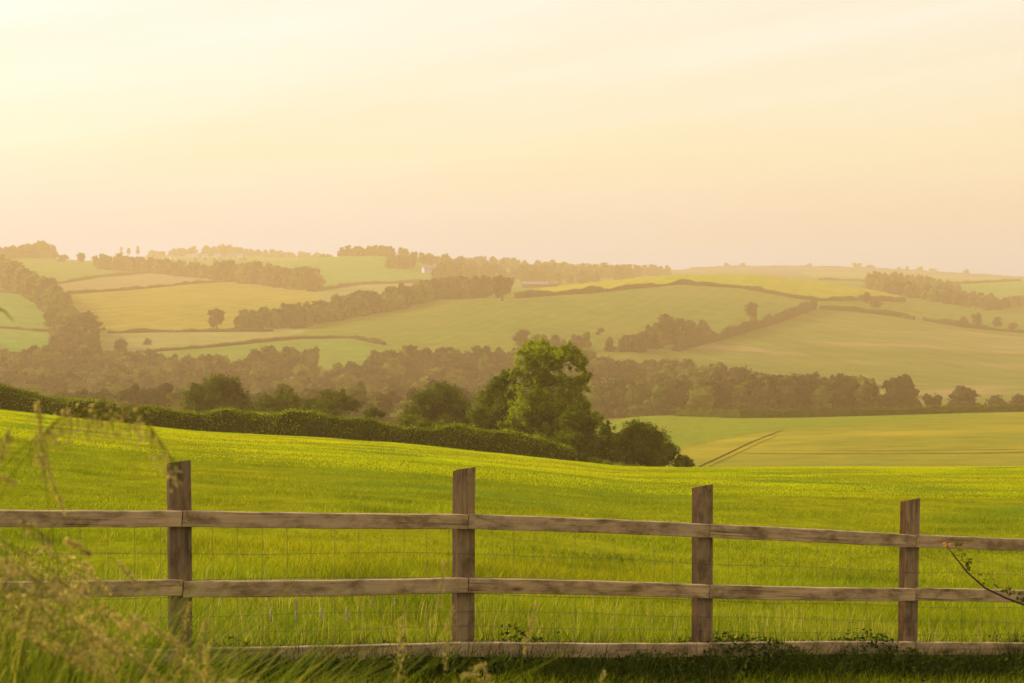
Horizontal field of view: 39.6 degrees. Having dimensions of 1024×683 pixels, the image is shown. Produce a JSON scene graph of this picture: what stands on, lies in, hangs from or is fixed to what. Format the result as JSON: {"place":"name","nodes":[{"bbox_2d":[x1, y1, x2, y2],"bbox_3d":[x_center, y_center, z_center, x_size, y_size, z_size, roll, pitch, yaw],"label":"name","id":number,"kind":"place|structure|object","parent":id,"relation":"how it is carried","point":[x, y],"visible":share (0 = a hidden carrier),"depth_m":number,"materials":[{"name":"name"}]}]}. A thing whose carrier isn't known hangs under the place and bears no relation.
{"place":"outdoors","nodes":[
{"label":"outdoors","id":0,"kind":"place"},
{"bbox_2d":[0,293,49,353],"bbox_3d":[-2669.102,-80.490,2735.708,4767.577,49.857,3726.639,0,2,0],"label":"field","id":1,"kind":"structure","parent":0,"point":[22,311],"depth_m":1108.38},
{"bbox_2d":[0,326,49,331],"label":"hedge","id":2,"kind":"object","parent":1,"relation":"on","point":[29,329],"visible":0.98,"depth_m":1070.80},
{"bbox_2d":[0,257,137,289],"bbox_3d":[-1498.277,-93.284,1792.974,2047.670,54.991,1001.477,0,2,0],"label":"field","id":3,"kind":"structure","parent":0,"point":[66,269],"depth_m":1862.23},
{"bbox_2d":[56,254,68,261],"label":"tree","id":4,"kind":"object","parent":3,"relation":"on","point":[62,258],"visible":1,"depth_m":1984.76,"materials":[{"name":"green plant"}]},
{"bbox_2d":[76,252,85,262],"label":"tree","id":5,"kind":"object","parent":3,"relation":"on","point":[80,256],"visible":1,"depth_m":2007.40,"materials":[{"name":"green plant"}]},
{"bbox_2d":[57,273,220,291],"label":"field","id":6,"kind":"structure","parent":0,"point":[144,280],"depth_m":1610.16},
{"bbox_2d":[56,271,152,283],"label":"hedge","id":7,"kind":"object","parent":6,"relation":"on","point":[101,275],"visible":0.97,"depth_m":1710.53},
{"bbox_2d":[65,279,234,293],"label":"hedge","id":8,"kind":"object","parent":6,"relation":"on","point":[130,288],"visible":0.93,"depth_m":1472.99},
{"bbox_2d":[69,281,320,331],"bbox_3d":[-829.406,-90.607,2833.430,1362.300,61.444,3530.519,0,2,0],"label":"field","id":9,"kind":"structure","parent":0,"point":[178,307],"depth_m":1308.76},
{"bbox_2d":[207,308,224,327],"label":"tree","id":10,"kind":"object","parent":9,"relation":"on","point":[216,317],"visible":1,"depth_m":1088.65,"materials":[{"name":"green plant"}]},
{"bbox_2d":[99,322,316,351],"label":"field","id":11,"kind":"structure","parent":0,"point":[164,340],"depth_m":1038.73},
{"bbox_2d":[61,311,104,330],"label":"tree","id":12,"kind":"object","parent":11,"relation":"on","point":[87,318],"visible":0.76,"depth_m":955.13,"materials":[{"name":"green plant"}]},
{"bbox_2d":[106,327,271,333],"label":"hedge","id":13,"kind":"object","parent":11,"relation":"on","point":[145,330],"visible":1,"depth_m":1078.08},
{"bbox_2d":[118,338,382,371],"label":"field","id":14,"kind":"structure","parent":0,"point":[343,351],"depth_m":945.42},
{"bbox_2d":[114,337,128,354],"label":"tree","id":15,"kind":"object","parent":14,"relation":"on","point":[120,345],"visible":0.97,"depth_m":906.94,"materials":[{"name":"green plant"}]},
{"bbox_2d":[138,334,385,352],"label":"hedge","id":16,"kind":"object","parent":14,"relation":"on","point":[374,340],"visible":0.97,"depth_m":990.24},
{"bbox_2d":[0,542,657,682],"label":"tall grass","id":17,"kind":"structure","parent":0,"point":[136,676],"depth_m":3.21,"materials":[{"name":"plant"}]},
{"bbox_2d":[262,256,431,286],"bbox_3d":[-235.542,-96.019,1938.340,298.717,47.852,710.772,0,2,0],"label":"field","id":18,"kind":"structure","parent":0,"point":[334,271],"depth_m":1932.76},
{"bbox_2d":[337,245,402,255],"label":"woodland","id":19,"kind":"object","parent":18,"relation":"on","point":[381,250],"visible":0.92,"depth_m":2141.94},
{"bbox_2d":[421,264,436,273],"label":"farmhouse","id":20,"kind":"object","parent":18,"relation":"on","point":[426,269],"visible":0.57,"depth_m":1929.65,"materials":[{"name":"paint"}]},
{"bbox_2d":[319,283,414,302],"bbox_3d":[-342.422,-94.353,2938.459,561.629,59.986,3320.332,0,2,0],"label":"field","id":21,"kind":"structure","parent":0,"point":[344,291],"depth_m":1596.36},
{"bbox_2d":[319,279,429,290],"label":"hedge","id":22,"kind":"object","parent":21,"relation":"on","point":[340,285],"visible":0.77,"depth_m":1713.09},
{"bbox_2d":[0,411,1023,679],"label":"meadow","id":23,"kind":"structure","parent":0,"point":[428,535],"depth_m":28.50,"materials":[{"name":"plant"}]},
{"bbox_2d":[1,408,504,453],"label":"rough grass","id":24,"kind":"structure","parent":23,"relation":"on","point":[154,425],"depth_m":121.43,"materials":[{"name":"green plant"}]},
{"bbox_2d":[0,382,578,460],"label":"meadow hedge","id":25,"kind":"object","parent":23,"relation":"on","point":[306,423],"visible":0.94,"depth_m":122.88,"materials":[{"name":"green plant"}]},
{"bbox_2d":[402,414,444,429],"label":"hedge shrub","id":26,"kind":"object","parent":23,"relation":"on","point":[423,423],"visible":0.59,"depth_m":128.28,"materials":[{"name":"green plant"}]},
{"bbox_2d":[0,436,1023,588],"bbox_3d":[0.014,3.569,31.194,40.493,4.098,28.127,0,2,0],"label":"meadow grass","id":27,"kind":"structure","parent":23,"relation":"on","point":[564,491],"depth_m":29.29,"materials":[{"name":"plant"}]},
{"bbox_2d":[0,619,1023,682],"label":"rank grass","id":28,"kind":"structure","parent":23,"relation":"on","point":[603,663],"depth_m":9.40,"materials":[{"name":"plant"}]},
{"bbox_2d":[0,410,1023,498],"bbox_3d":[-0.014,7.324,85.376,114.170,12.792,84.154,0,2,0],"label":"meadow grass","id":29,"kind":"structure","parent":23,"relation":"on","point":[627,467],"depth_m":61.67,"materials":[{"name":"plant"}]},
{"bbox_2d":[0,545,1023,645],"bbox_3d":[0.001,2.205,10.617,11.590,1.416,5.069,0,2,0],"label":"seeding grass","id":30,"kind":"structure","parent":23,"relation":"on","point":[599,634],"depth_m":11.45,"materials":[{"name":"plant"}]},
{"bbox_2d":[1,622,1023,682],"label":"nettles","id":31,"kind":"object","parent":23,"relation":"on","point":[735,658],"visible":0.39,"depth_m":9.60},
{"bbox_2d":[587,457,640,466],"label":"bush","id":32,"kind":"object","parent":23,"relation":"on","point":[603,461],"visible":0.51,"depth_m":127.33,"materials":[{"name":"green plant"}]},
{"bbox_2d":[0,253,1023,383],"bbox_3d":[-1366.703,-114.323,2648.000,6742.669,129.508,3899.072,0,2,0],"label":"slope","id":33,"kind":"structure","parent":0,"point":[1017,312],"depth_m":2002.13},
{"bbox_2d":[0,240,59,258],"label":"woodland","id":34,"kind":"object","parent":33,"relation":"on","point":[40,249],"visible":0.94,"depth_m":2045.65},
{"bbox_2d":[0,254,101,350],"bbox_3d":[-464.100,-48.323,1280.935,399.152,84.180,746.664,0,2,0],"label":"woodland","id":35,"kind":"object","parent":33,"relation":"on","point":[50,297],"visible":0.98,"depth_m":1140.68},
{"bbox_2d":[92,253,325,291],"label":"woodland","id":36,"kind":"object","parent":33,"relation":"on","point":[259,273],"visible":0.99,"depth_m":1683.60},
{"bbox_2d":[147,245,332,260],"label":"woodland","id":37,"kind":"object","parent":33,"relation":"on","point":[221,250],"visible":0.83,"depth_m":2938.70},
{"bbox_2d":[232,279,437,328],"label":"woodland","id":38,"kind":"object","parent":33,"relation":"on","point":[358,303],"visible":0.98,"depth_m":1142.14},
{"bbox_2d":[385,248,476,279],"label":"woodland","id":39,"kind":"object","parent":33,"relation":"on","point":[406,260],"visible":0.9,"depth_m":1946.65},
{"bbox_2d":[438,253,671,284],"bbox_3d":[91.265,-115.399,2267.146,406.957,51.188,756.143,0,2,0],"label":"woodland","id":40,"kind":"object","parent":33,"relation":"on","point":[538,270],"visible":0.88,"depth_m":2085.59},
{"bbox_2d":[862,270,998,308],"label":"woodland","id":41,"kind":"object","parent":33,"relation":"on","point":[908,285],"visible":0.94,"depth_m":1573.40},
{"bbox_2d":[0,0,1023,276],"label":"sky","id":42,"kind":"structure","parent":0,"point":[677,134],"materials":[{"name":"beige"}]},
{"bbox_2d":[304,285,809,374],"bbox_3d":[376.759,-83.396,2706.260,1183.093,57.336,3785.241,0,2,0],"label":"field","id":43,"kind":"structure","parent":0,"point":[462,325],"depth_m":1139.48,"materials":[{"name":"plant"}]},
{"bbox_2d":[430,274,492,299],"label":"woodland","id":44,"kind":"object","parent":43,"relation":"on","point":[459,286],"visible":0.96,"depth_m":1312.29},
{"bbox_2d":[489,275,514,300],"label":"oak tree","id":45,"kind":"object","parent":43,"relation":"on","point":[502,286],"visible":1,"depth_m":1239.88,"materials":[{"name":"green plant"}]},
{"bbox_2d":[512,329,532,345],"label":"tree","id":46,"kind":"object","parent":43,"relation":"on","point":[520,337],"visible":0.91,"depth_m":916.85,"materials":[{"name":"green plant"}]},
{"bbox_2d":[513,286,593,298],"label":"hedge","id":47,"kind":"object","parent":43,"relation":"on","point":[541,293],"visible":1,"depth_m":1307.99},
{"bbox_2d":[593,279,811,299],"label":"hedge","id":48,"kind":"object","parent":43,"relation":"on","point":[596,289],"visible":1,"depth_m":1367.81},
{"bbox_2d":[744,301,757,319],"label":"oak tree","id":49,"kind":"object","parent":43,"relation":"on","point":[751,309],"visible":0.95,"depth_m":1170.24,"materials":[{"name":"green plant"}]},
{"bbox_2d":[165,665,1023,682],"bbox_3d":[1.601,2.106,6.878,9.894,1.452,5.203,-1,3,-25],"label":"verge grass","id":50,"kind":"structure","parent":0,"point":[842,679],"depth_m":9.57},
{"bbox_2d":[313,670,1022,682],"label":"verge","id":51,"kind":"structure","parent":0,"point":[727,678],"depth_m":9.82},
{"bbox_2d":[0,428,13,462],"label":"seeding grass stem","id":52,"kind":"object","parent":51,"relation":"on","point":[8,432],"visible":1,"depth_m":2.51,"materials":[{"name":"plant"}]},
{"bbox_2d":[0,473,19,486],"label":"seeding grass stem","id":53,"kind":"object","parent":51,"relation":"on","point":[10,481],"visible":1,"depth_m":2.40,"materials":[{"name":"plant"}]},
{"bbox_2d":[0,452,66,517],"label":"seeding grass stem","id":54,"kind":"object","parent":51,"relation":"on","point":[55,489],"visible":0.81,"depth_m":2.81,"materials":[{"name":"plant"}]},
{"bbox_2d":[32,401,69,681],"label":"seeding grass stem","id":55,"kind":"object","parent":51,"relation":"on","point":[39,429],"visible":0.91,"depth_m":2.62,"materials":[{"name":"plant"}]},
{"bbox_2d":[0,399,144,470],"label":"seeding grass stem","id":56,"kind":"object","parent":51,"relation":"on","point":[87,425],"visible":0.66,"depth_m":2.73,"materials":[{"name":"plant"}]},
{"bbox_2d":[0,399,181,498],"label":"seeding grass stem","id":57,"kind":"object","parent":51,"relation":"on","point":[154,435],"visible":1,"depth_m":2.52,"materials":[{"name":"plant"}]},
{"bbox_2d":[166,647,181,682],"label":"seeding grass stem","id":58,"kind":"object","parent":51,"relation":"on","point":[178,651],"visible":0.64,"depth_m":3.03,"materials":[{"name":"plant"}]},
{"bbox_2d":[176,601,193,666],"bbox_3d":[-0.879,1.207,3.353,0.272,1.202,0.028,0,2,0],"label":"seeding grass stem","id":59,"kind":"object","parent":51,"relation":"on","point":[186,621],"visible":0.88,"depth_m":3.33,"materials":[{"name":"plant"}]},
{"bbox_2d":[194,618,209,677],"bbox_3d":[-0.789,1.217,3.254,0.214,1.184,0.034,0,2,0],"label":"seeding grass stem","id":60,"kind":"object","parent":51,"relation":"on","point":[202,642],"visible":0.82,"depth_m":3.23,"materials":[{"name":"plant"}]},
{"bbox_2d":[200,644,212,682],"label":"seeding grass stem","id":61,"kind":"object","parent":51,"relation":"on","point":[205,671],"visible":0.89,"depth_m":2.83,"materials":[{"name":"plant"}]},
{"bbox_2d":[0,510,493,682],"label":"seed heads","id":62,"kind":"object","parent":51,"relation":"on","point":[96,637],"visible":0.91,"depth_m":2.76,"materials":[{"name":"plant"}]},
{"bbox_2d":[393,616,409,682],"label":"seeding grass stem","id":63,"kind":"object","parent":51,"relation":"on","point":[402,643],"visible":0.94,"depth_m":3.33,"materials":[{"name":"plant"}]},
{"bbox_2d":[432,559,446,682],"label":"seeding grass stem","id":64,"kind":"object","parent":51,"relation":"on","point":[440,595],"visible":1,"depth_m":3.63,"materials":[{"name":"plant"}]},
{"bbox_2d":[441,604,456,682],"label":"seeding grass stem","id":65,"kind":"object","parent":51,"relation":"on","point":[449,622],"visible":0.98,"depth_m":3.43,"materials":[{"name":"plant"}]},
{"bbox_2d":[0,460,1023,674],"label":"wooden fence","id":66,"kind":"object","parent":51,"relation":"on","point":[179,518],"visible":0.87,"depth_m":9.15,"materials":[{"name":"wood"}]},
{"bbox_2d":[517,602,537,680],"bbox_3d":[-0.075,1.264,3.655,0.290,1.208,0.025,0,2,0],"label":"seeding grass stem","id":67,"kind":"object","parent":51,"relation":"on","point":[530,624],"visible":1,"depth_m":3.63,"materials":[{"name":"plant"}]},
{"bbox_2d":[941,542,1023,605],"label":"bramble","id":68,"kind":"object","parent":51,"relation":"on","point":[956,544],"visible":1,"depth_m":8.46,"materials":[{"name":"green plant"}]},
{"bbox_2d":[507,274,900,297],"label":"field","id":69,"kind":"structure","parent":0,"point":[804,287],"depth_m":1449.30,"materials":[{"name":"plant"}]},
{"bbox_2d":[521,281,554,287],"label":"barn","id":70,"kind":"structure","parent":69,"relation":"on","point":[532,284],"depth_m":1682.25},
{"bbox_2d":[534,412,1001,449],"bbox_3d":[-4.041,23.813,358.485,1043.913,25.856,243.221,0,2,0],"label":"field","id":71,"kind":"structure","parent":0,"point":[687,431],"depth_m":403.24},
{"bbox_2d":[672,402,1023,417],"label":"hedge","id":72,"kind":"object","parent":71,"relation":"on","point":[811,412],"visible":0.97,"depth_m":460.68,"materials":[{"name":"green plant"}]},
{"bbox_2d":[572,267,1023,278],"bbox_3d":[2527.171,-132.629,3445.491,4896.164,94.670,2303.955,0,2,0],"label":"field","id":73,"kind":"structure","parent":0,"point":[782,271],"depth_m":2910.98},
{"bbox_2d":[690,265,1023,277],"bbox_3d":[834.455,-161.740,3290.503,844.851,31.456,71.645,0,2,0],"label":"hedge","id":74,"kind":"object","parent":73,"relation":"on","point":[855,267],"visible":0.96,"depth_m":3309.09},
{"bbox_2d":[604,404,1010,420],"bbox_3d":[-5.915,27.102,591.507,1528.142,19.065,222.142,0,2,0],"label":"valley floor","id":75,"kind":"structure","parent":0,"point":[609,418],"depth_m":583.33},
{"bbox_2d":[0,344,623,433],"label":"woodland","id":76,"kind":"object","parent":75,"relation":"on","point":[387,381],"visible":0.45,"depth_m":764.91,"materials":[{"name":"plant"}]},
{"bbox_2d":[565,351,886,420],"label":"woodland","id":77,"kind":"object","parent":75,"relation":"on","point":[652,387],"visible":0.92,"depth_m":574.18,"materials":[{"name":"plant"}]},
{"bbox_2d":[728,366,751,384],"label":"tree","id":78,"kind":"object","parent":75,"relation":"on","point":[741,376],"visible":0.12,"depth_m":638.57,"materials":[{"name":"green plant"}]},
{"bbox_2d":[805,374,826,387],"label":"tree","id":79,"kind":"object","parent":75,"relation":"on","point":[809,377],"visible":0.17,"depth_m":609.59,"materials":[{"name":"green plant"}]},
{"bbox_2d":[874,373,922,407],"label":"tree","id":80,"kind":"object","parent":75,"relation":"on","point":[903,391],"visible":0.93,"depth_m":576.97,"materials":[{"name":"green plant"}]},
{"bbox_2d":[921,393,942,406],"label":"tree","id":81,"kind":"object","parent":75,"relation":"on","point":[930,400],"visible":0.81,"depth_m":580.90,"materials":[{"name":"green plant"}]},
{"bbox_2d":[946,385,982,405],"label":"tree","id":82,"kind":"object","parent":75,"relation":"on","point":[962,395],"visible":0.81,"depth_m":583.07,"materials":[{"name":"green plant"}]},
{"bbox_2d":[984,395,1007,404],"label":"tree","id":83,"kind":"object","parent":75,"relation":"on","point":[994,400],"visible":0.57,"depth_m":590.44,"materials":[{"name":"green plant"}]},
{"bbox_2d":[1009,393,1023,404],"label":"tree","id":84,"kind":"object","parent":75,"relation":"on","point":[1017,399],"visible":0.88,"depth_m":586.55,"materials":[{"name":"green plant"}]},
{"bbox_2d":[607,412,1023,466],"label":"barley field","id":85,"kind":"structure","parent":0,"point":[962,440],"depth_m":318.35,"materials":[{"name":"plant"}]},
{"bbox_2d":[700,430,781,465],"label":"tractor line","id":86,"kind":"object","parent":85,"relation":"on","point":[737,448],"visible":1,"depth_m":313.90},
{"bbox_2d":[794,452,1008,453],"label":"tractor line","id":87,"kind":"object","parent":85,"relation":"on","point":[879,453],"visible":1,"depth_m":298.48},
{"bbox_2d":[639,307,1023,403],"bbox_3d":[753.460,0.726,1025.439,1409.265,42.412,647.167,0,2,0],"label":"field","id":88,"kind":"structure","parent":0,"point":[932,358],"depth_m":1010.63,"materials":[{"name":"plant"}]},
{"bbox_2d":[532,331,651,352],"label":"woodland","id":89,"kind":"object","parent":88,"relation":"on","point":[583,341],"visible":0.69,"depth_m":931.71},
{"bbox_2d":[619,314,709,349],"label":"woodland","id":90,"kind":"object","parent":88,"relation":"on","point":[666,329],"visible":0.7,"depth_m":993.74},
{"bbox_2d":[671,299,818,350],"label":"hedge","id":91,"kind":"object","parent":88,"relation":"on","point":[708,336],"visible":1,"depth_m":1091.48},
{"bbox_2d":[819,304,914,319],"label":"hedge","id":92,"kind":"object","parent":88,"relation":"on","point":[888,312],"visible":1,"depth_m":1298.17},
{"bbox_2d":[923,316,1023,332],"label":"hedge","id":93,"kind":"object","parent":88,"relation":"on","point":[957,323],"visible":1,"depth_m":1256.95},
{"bbox_2d":[971,312,981,323],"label":"tree","id":94,"kind":"object","parent":88,"relation":"on","point":[977,318],"visible":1,"depth_m":1262.43,"materials":[{"name":"green plant"}]},
{"bbox_2d":[801,272,1016,281],"bbox_3d":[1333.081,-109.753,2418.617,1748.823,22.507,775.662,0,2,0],"label":"field","id":95,"kind":"structure","parent":0,"point":[842,275],"depth_m":2579.58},
{"bbox_2d":[818,277,864,281],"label":"hedge","id":96,"kind":"object","parent":95,"relation":"on","point":[838,279],"visible":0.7,"depth_m":2103.55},
{"bbox_2d":[817,298,1023,329],"bbox_3d":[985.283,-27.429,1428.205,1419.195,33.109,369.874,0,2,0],"label":"field","id":97,"kind":"structure","parent":0,"point":[919,308],"depth_m":1388.84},
{"bbox_2d":[811,295,905,301],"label":"hedge","id":98,"kind":"object","parent":97,"relation":"on","point":[877,298],"visible":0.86,"depth_m":1385.05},
{"bbox_2d":[862,290,869,302],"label":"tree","id":99,"kind":"object","parent":97,"relation":"on","point":[866,296],"visible":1,"depth_m":1366.45,"materials":[{"name":"green plant"}]},
{"bbox_2d":[870,299,882,307],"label":"bush","id":100,"kind":"object","parent":97,"relation":"on","point":[874,303],"visible":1,"depth_m":1342.49,"materials":[{"name":"green plant"}]},
{"bbox_2d":[954,294,969,305],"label":"tree","id":101,"kind":"object","parent":97,"relation":"on","point":[961,299],"visible":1,"depth_m":1526.89,"materials":[{"name":"green plant"}]},
{"bbox_2d":[992,317,1001,326],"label":"tree","id":102,"kind":"object","parent":97,"relation":"on","point":[996,321],"visible":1,"depth_m":1271.27,"materials":[{"name":"green plant"}]},
{"bbox_2d":[982,295,1023,310],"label":"woodland","id":103,"kind":"object","parent":97,"relation":"on","point":[1009,302],"visible":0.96,"depth_m":1572.35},
{"bbox_2d":[944,279,1023,299],"bbox_3d":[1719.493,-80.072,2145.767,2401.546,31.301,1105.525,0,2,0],"label":"field","id":104,"kind":"structure","parent":0,"point":[1000,290],"depth_m":1943.53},
{"bbox_2d":[943,278,1020,283],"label":"hedge","id":105,"kind":"object","parent":104,"relation":"on","point":[978,281],"visible":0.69,"depth_m":2073.83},
{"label":"pasture","id":106,"kind":"structure","parent":0,"visible":0},
{"bbox_2d":[179,372,256,412],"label":"spreading tree","id":107,"kind":"object","parent":106,"relation":"on","point":[221,390],"visible":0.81,"depth_m":215.65,"materials":[{"name":"green plant"}]},
{"bbox_2d":[254,385,304,414],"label":"thorn tree","id":108,"kind":"object","parent":106,"relation":"on","point":[287,399],"visible":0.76,"depth_m":204.48,"materials":[{"name":"green plant"}]},
{"bbox_2d":[298,385,364,417],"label":"thorn tree","id":109,"kind":"object","parent":106,"relation":"on","point":[327,402],"visible":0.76,"depth_m":195.42,"materials":[{"name":"green plant"}]},
{"bbox_2d":[363,407,386,419],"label":"hedge shrub","id":110,"kind":"object","parent":106,"relation":"on","point":[373,411],"visible":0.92,"depth_m":160.26,"materials":[{"name":"green plant"}]},
{"bbox_2d":[396,378,472,429],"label":"field maple","id":111,"kind":"object","parent":106,"relation":"on","point":[439,401],"visible":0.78,"depth_m":185.00,"materials":[{"name":"green plant"}]},
{"bbox_2d":[466,369,525,432],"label":"side tree","id":112,"kind":"object","parent":106,"relation":"on","point":[481,416],"visible":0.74,"depth_m":141.32,"materials":[{"name":"green plant"}]},
{"bbox_2d":[495,335,599,443],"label":"tall tree","id":113,"kind":"object","parent":106,"relation":"on","point":[539,380],"visible":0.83,"depth_m":137.49,"materials":[{"name":"green plant"}]},
{"bbox_2d":[547,404,629,464],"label":"hawthorn","id":114,"kind":"object","parent":106,"relation":"on","point":[578,433],"visible":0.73,"depth_m":132.88,"materials":[{"name":"green plant"}]},
{"bbox_2d":[609,416,695,466],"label":"round bush","id":115,"kind":"object","parent":106,"relation":"on","point":[645,444],"visible":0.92,"depth_m":133.99,"materials":[{"name":"green plant"}]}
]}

